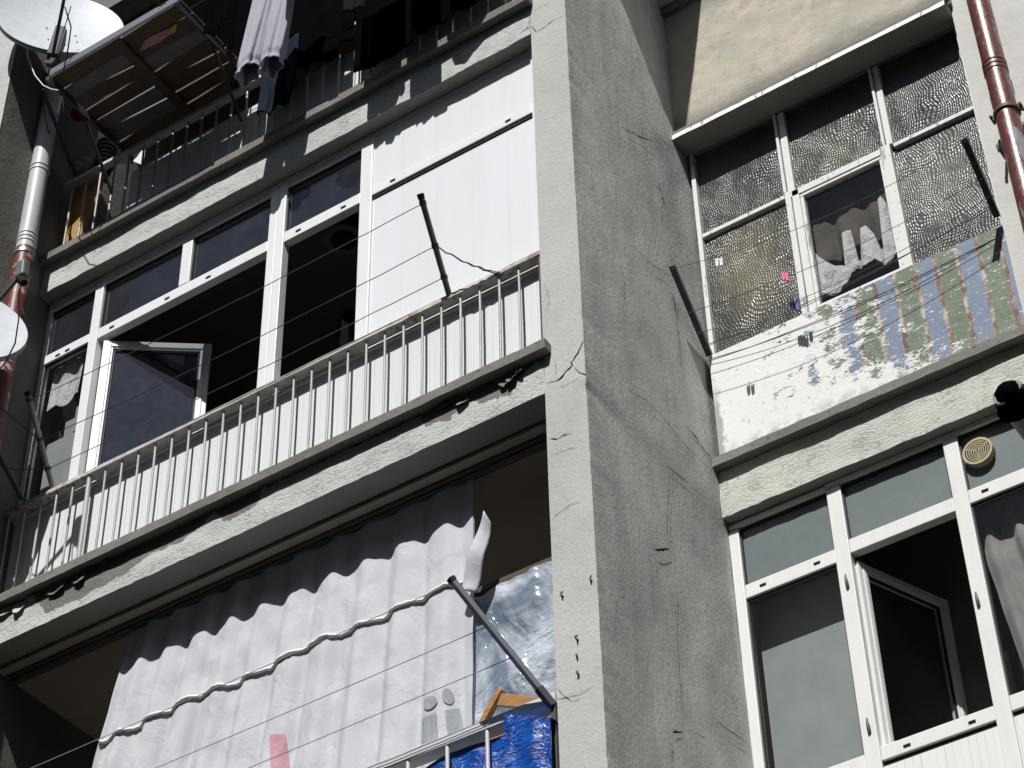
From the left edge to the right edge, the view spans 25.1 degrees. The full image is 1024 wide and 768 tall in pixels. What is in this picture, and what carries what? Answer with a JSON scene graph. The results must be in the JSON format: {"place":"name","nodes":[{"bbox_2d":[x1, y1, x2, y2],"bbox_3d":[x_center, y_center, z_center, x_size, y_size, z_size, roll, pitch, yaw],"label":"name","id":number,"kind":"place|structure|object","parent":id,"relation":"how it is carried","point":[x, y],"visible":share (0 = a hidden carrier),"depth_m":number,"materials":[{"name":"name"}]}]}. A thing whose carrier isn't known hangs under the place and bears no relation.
{"place":"outdoors","nodes":[
{"label":"outdoors","id":0,"kind":"place"},
{"label":"ground","id":1,"kind":"structure","parent":0,"visible":0},
{"bbox_2d":[0,0,1023,767],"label":"apartment building","id":2,"kind":"structure","parent":1,"relation":"on","point":[664,494],"depth_m":12.53,"materials":[{"name":"paint"}]},
{"bbox_2d":[0,259,29,368],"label":"satellite dish","id":3,"kind":"object","parent":2,"relation":"attached to","point":[13,335],"visible":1,"depth_m":13.52,"materials":[{"name":"white paint"}]},
{"bbox_2d":[0,56,68,448],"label":"drainpipe","id":4,"kind":"object","parent":2,"relation":"attached to","point":[27,234],"visible":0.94,"depth_m":14.79,"materials":[{"name":"grey metal"}]},
{"bbox_2d":[50,92,61,113],"bbox_3d":[-3.067,-1.879,15.455,0.089,0.251,0.020,-25,-48,23],"label":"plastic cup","id":5,"kind":"object","parent":4,"relation":"attached to","point":[55,104],"visible":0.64,"depth_m":15.44,"materials":[{"name":"grey plastic"}]},
{"bbox_2d":[27,49,58,90],"bbox_3d":[-3.117,-2.127,15.207,0.028,1.203,0.688,29,-51,-28],"label":"cable","id":6,"kind":"object","parent":2,"relation":"hanging from","point":[36,76],"visible":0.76,"depth_m":15.10,"materials":[{"name":"white plastic"}]},
{"bbox_2d":[40,406,78,493],"bbox_3d":[-2.688,0.481,13.806,0.330,0.860,0.020,-25,-48,23],"label":"stored board","id":7,"kind":"object","parent":2,"relation":"on","point":[59,451],"visible":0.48,"depth_m":13.87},
{"bbox_2d":[0,0,123,88],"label":"satellite dish","id":8,"kind":"object","parent":2,"relation":"attached to","point":[54,30],"visible":0.93,"depth_m":15.64,"materials":[{"name":"white paint"}]},
{"bbox_2d":[43,89,64,133],"bbox_3d":[-3.020,-1.728,14.944,0.147,0.332,0.523,17,-46,-19],"label":"cable","id":9,"kind":"object","parent":8,"relation":"hanging from","point":[44,108],"visible":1,"depth_m":15.03,"materials":[{"name":"black plastic"}]},
{"bbox_2d":[47,351,85,410],"bbox_3d":[-2.754,-0.005,14.230,0.280,0.390,0.024,-25,-48,23],"label":"lace curtain","id":10,"kind":"object","parent":2,"relation":"hanging from","point":[69,370],"visible":0.98,"depth_m":14.24,"materials":[{"name":"fabric"}]},
{"bbox_2d":[70,108,85,121],"bbox_3d":[-2.936,-1.824,15.595,0.120,0.090,0.120,-25,-48,23],"label":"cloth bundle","id":11,"kind":"object","parent":2,"relation":"hanging from","point":[76,115],"visible":0.61,"depth_m":15.56,"materials":[{"name":"red fabric"}]},
{"bbox_2d":[60,173,103,244],"bbox_3d":[-2.839,-1.143,15.206,0.305,0.571,0.015,-25,-48,23],"label":"chipboard","id":12,"kind":"object","parent":2,"relation":"on","point":[76,205],"visible":0.74,"depth_m":15.22,"materials":[{"name":"brown wood"}]},
{"bbox_2d":[74,152,96,170],"bbox_3d":[-2.868,-1.516,15.604,0.280,0.129,0.059,-25,-48,23],"label":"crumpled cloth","id":13,"kind":"object","parent":2,"relation":"on","point":[85,161],"visible":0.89,"depth_m":15.60,"materials":[{"name":"fabric"}]},
{"bbox_2d":[93,136,116,173],"bbox_3d":[-2.761,-1.553,15.615,0.150,0.255,0.150,-25,-48,23],"label":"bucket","id":14,"kind":"object","parent":2,"relation":"on","point":[107,148],"visible":0.6,"depth_m":15.56,"materials":[{"name":"plastic"}]},
{"bbox_2d":[89,149,144,183],"bbox_3d":[-2.675,-1.526,15.606,0.502,0.450,0.077,-25,-48,23],"label":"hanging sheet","id":15,"kind":"object","parent":2,"relation":"hanging from","point":[137,157],"visible":0.23,"depth_m":15.47,"materials":[{"name":"white fabric"}]},
{"bbox_2d":[45,0,242,193],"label":"plank shelf","id":16,"kind":"object","parent":2,"relation":"attached to","point":[177,55],"visible":0.9,"depth_m":14.85,"materials":[{"name":"wood"}]},
{"bbox_2d":[140,24,176,50],"bbox_3d":[-2.246,-2.202,14.622,0.340,0.004,0.066,-25,-48,23],"label":"wrapper","id":17,"kind":"object","parent":16,"relation":"attached to","point":[157,38],"visible":1,"depth_m":14.62,"materials":[{"name":"pink plastic"}]},
{"bbox_2d":[0,250,542,587],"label":"balcony railing","id":18,"kind":"object","parent":2,"relation":"on","point":[365,342],"visible":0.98,"depth_m":12.62,"materials":[{"name":"grey metal"}]},
{"bbox_2d":[0,193,502,500],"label":"washing line","id":19,"kind":"object","parent":18,"relation":"on","point":[47,469],"visible":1,"depth_m":12.87,"materials":[{"name":"grey paint"}]},
{"bbox_2d":[4,49,540,591],"bbox_3d":[-1.364,-0.300,13.178,3.745,2.491,0.086,-25,-48,23],"label":"window","id":20,"kind":"structure","parent":2,"relation":"in","point":[275,251],"depth_m":13.01,"materials":[{"name":"white plastic"}]},
{"bbox_2d":[63,0,505,243],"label":"balcony railing","id":21,"kind":"object","parent":2,"relation":"on","point":[160,135],"visible":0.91,"depth_m":14.88,"materials":[{"name":"metal"}]},
{"bbox_2d":[40,89,76,174],"bbox_3d":[-3.022,-1.681,15.341,0.020,0.421,0.466,-20,-46,19],"label":"clothes prop","id":22,"kind":"object","parent":21,"relation":"attached to","point":[60,136],"visible":1,"depth_m":15.33,"materials":[{"name":"metal"}]},
{"bbox_2d":[228,0,294,101],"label":"black blanket","id":23,"kind":"object","parent":21,"relation":"hanging from","point":[243,10],"visible":0.25,"depth_m":15.35,"materials":[{"name":"fabric"}]},
{"bbox_2d":[257,34,298,116],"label":"jeans","id":24,"kind":"object","parent":21,"relation":"hanging from","point":[277,89],"visible":0.72,"depth_m":14.46,"materials":[{"name":"blue fabric"}]},
{"bbox_2d":[287,0,353,106],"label":"black blanket","id":25,"kind":"object","parent":21,"relation":"hanging from","point":[324,29],"visible":0.95,"depth_m":14.57,"materials":[{"name":"fabric"}]},
{"bbox_2d":[353,0,412,72],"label":"black blanket","id":26,"kind":"object","parent":21,"relation":"hanging from","point":[383,30],"visible":0.93,"depth_m":14.14,"materials":[{"name":"fabric"}]},
{"bbox_2d":[412,0,478,34],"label":"black blanket","id":27,"kind":"object","parent":21,"relation":"hanging from","point":[427,15],"visible":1,"depth_m":13.92,"materials":[{"name":"fabric"}]},
{"bbox_2d":[92,477,490,767],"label":"curtain","id":28,"kind":"object","parent":2,"relation":"hanging from","point":[337,585],"visible":0.98,"depth_m":11.60,"materials":[{"name":"white fabric"}]},
{"bbox_2d":[127,0,511,208],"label":"balcony screen","id":29,"kind":"object","parent":2,"relation":"on","point":[346,73],"visible":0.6,"depth_m":14.54,"materials":[{"name":"grey metal"}]},
{"bbox_2d":[323,219,358,254],"bbox_3d":[-1.032,-0.933,14.173,0.260,0.170,0.260,-25,-48,23],"label":"ceiling lamp","id":30,"kind":"object","parent":2,"relation":"attached to","point":[340,233],"visible":0.84,"depth_m":14.10,"materials":[{"name":"black"}]},
{"bbox_2d":[364,692,559,767],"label":"balcony railing","id":31,"kind":"object","parent":2,"relation":"on","point":[486,730],"visible":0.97,"depth_m":10.24,"materials":[{"name":"white metal"}]},
{"bbox_2d":[32,575,555,767],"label":"washing line","id":32,"kind":"object","parent":31,"relation":"attached to","point":[545,696],"visible":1,"depth_m":10.24,"materials":[{"name":"grey metal"}]},
{"bbox_2d":[426,714,557,767],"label":"tarp","id":33,"kind":"object","parent":31,"relation":"hanging from","point":[523,741],"visible":1,"depth_m":9.99,"materials":[{"name":"blue plastic"}]},
{"bbox_2d":[472,561,556,767],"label":"plastic film","id":34,"kind":"object","parent":2,"relation":"attached to","point":[518,611],"visible":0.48,"depth_m":10.89,"materials":[{"name":"clear plastic"}]},
{"bbox_2d":[478,688,550,739],"bbox_3d":[-0.059,1.708,10.296,0.658,0.748,0.113,-25,-48,23],"label":"folding chair","id":35,"kind":"object","parent":2,"relation":"on","point":[500,698],"visible":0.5,"depth_m":10.43,"materials":[{"name":"brown wood"}]},
{"bbox_2d":[756,569,863,767],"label":"window blind","id":36,"kind":"object","parent":2,"relation":"hanging from","point":[812,708],"depth_m":11.42,"materials":[{"name":"grey fabric"}]},
{"bbox_2d":[669,137,1000,356],"bbox_3d":[1.719,-0.737,12.409,1.835,0.348,0.480,-25,-48,23],"label":"washing line","id":37,"kind":"object","parent":2,"relation":"attached to","point":[981,180],"visible":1,"depth_m":12.36,"materials":[{"name":"metal"}]},
{"bbox_2d":[715,258,719,267],"bbox_3d":[1.119,-0.660,12.539,0.020,0.059,0.015,-25,-48,23],"label":"clothes peg","id":38,"kind":"object","parent":37,"relation":"attached to","point":[717,262],"visible":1,"depth_m":12.53,"materials":[{"name":"white plastic"}]},
{"bbox_2d":[719,257,723,266],"bbox_3d":[1.141,-0.663,12.523,0.020,0.059,0.015,-25,-48,23],"label":"clothes peg","id":39,"kind":"object","parent":37,"relation":"attached to","point":[721,260],"visible":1,"depth_m":12.52,"materials":[{"name":"white plastic"}]},
{"bbox_2d":[781,272,785,281],"bbox_3d":[1.476,-0.583,12.498,0.020,0.059,0.015,-25,-48,23],"label":"clothes peg","id":40,"kind":"object","parent":37,"relation":"attached to","point":[783,276],"visible":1,"depth_m":12.49,"materials":[{"name":"pink plastic"}]},
{"bbox_2d":[785,272,789,281],"bbox_3d":[1.493,-0.579,12.479,0.020,0.059,0.015,-25,-48,23],"label":"clothes peg","id":41,"kind":"object","parent":37,"relation":"attached to","point":[787,277],"visible":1,"depth_m":12.47,"materials":[{"name":"pink plastic"}]},
{"bbox_2d":[796,302,799,311],"bbox_3d":[1.548,-0.417,12.444,0.020,0.059,0.015,-25,-48,23],"label":"clothes peg","id":42,"kind":"object","parent":37,"relation":"attached to","point":[798,306],"visible":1,"depth_m":12.44,"materials":[{"name":"purple plastic"}]},
{"bbox_2d":[800,296,804,305],"bbox_3d":[1.571,-0.447,12.449,0.020,0.059,0.015,-25,-48,23],"label":"clothes peg","id":43,"kind":"object","parent":37,"relation":"attached to","point":[802,301],"visible":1,"depth_m":12.44,"materials":[{"name":"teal plastic"}]},
{"bbox_2d":[689,26,1001,354],"bbox_3d":[1.849,-1.096,13.065,1.792,1.725,0.065,-25,-48,23],"label":"window","id":44,"kind":"structure","parent":2,"relation":"in","point":[753,187],"depth_m":13.15,"materials":[{"name":"glass"}]},
{"bbox_2d":[807,170,896,295],"bbox_3d":[1.934,-0.845,12.917,0.592,0.817,0.108,-25,-48,23],"label":"lace curtain","id":45,"kind":"object","parent":2,"relation":"hanging from","point":[849,227],"visible":0.76,"depth_m":12.98,"materials":[{"name":"fabric"}]},
{"bbox_2d":[728,413,1023,767],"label":"window","id":46,"kind":"structure","parent":2,"relation":"in","point":[821,531],"depth_m":11.40,"materials":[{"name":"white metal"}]},
{"bbox_2d":[962,437,995,467],"bbox_3d":[2.317,0.343,11.404,0.160,0.160,0.050,-25,-48,23],"label":"wall vent","id":47,"kind":"object","parent":2,"relation":"attached to","point":[978,452],"depth_m":11.38,"materials":[{"name":"beige plastic"}]},
{"bbox_2d":[966,0,1023,232],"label":"drainpipe","id":48,"kind":"object","parent":2,"relation":"attached to","point":[1006,115],"visible":1,"depth_m":12.42,"materials":[{"name":"brown metal"}]},
{"bbox_2d":[984,496,1023,667],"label":"grey curtain","id":49,"kind":"object","parent":2,"relation":"hanging from","point":[1004,555],"visible":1,"depth_m":11.06,"materials":[{"name":"grey fabric"}]},
{"bbox_2d":[993,380,1023,439],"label":"lamp","id":50,"kind":"object","parent":2,"relation":"attached to","point":[1008,398],"visible":1,"depth_m":10.61,"materials":[{"name":"black"}]},
{"bbox_2d":[1004,651,1023,694],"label":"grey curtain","id":51,"kind":"object","parent":2,"relation":"hanging from","point":[1013,685],"visible":0.23,"depth_m":11.24,"materials":[{"name":"grey fabric"}]},
{"bbox_3d":[-1.153,-2.865,14.458,2.300,0.005,0.006,-25,-48,23],"label":"washing line","id":52,"kind":"object","parent":2,"relation":"attached to","visible":0},
{"bbox_2d":[203,0,229,35],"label":"dark shirt","id":53,"kind":"object","parent":52,"relation":"hanging from","point":[217,12],"visible":1,"depth_m":14.42,"materials":[{"name":"black fabric"}]},
{"bbox_2d":[234,0,294,88],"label":"trousers","id":54,"kind":"object","parent":52,"relation":"hanging from","point":[263,50],"visible":1,"depth_m":14.06,"materials":[{"name":"white fabric"}]},
{"bbox_2d":[343,0,366,16],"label":"dark shirt","id":55,"kind":"object","parent":52,"relation":"hanging from","point":[351,5],"visible":1,"depth_m":13.71,"materials":[{"name":"grey fabric"}]}
]}

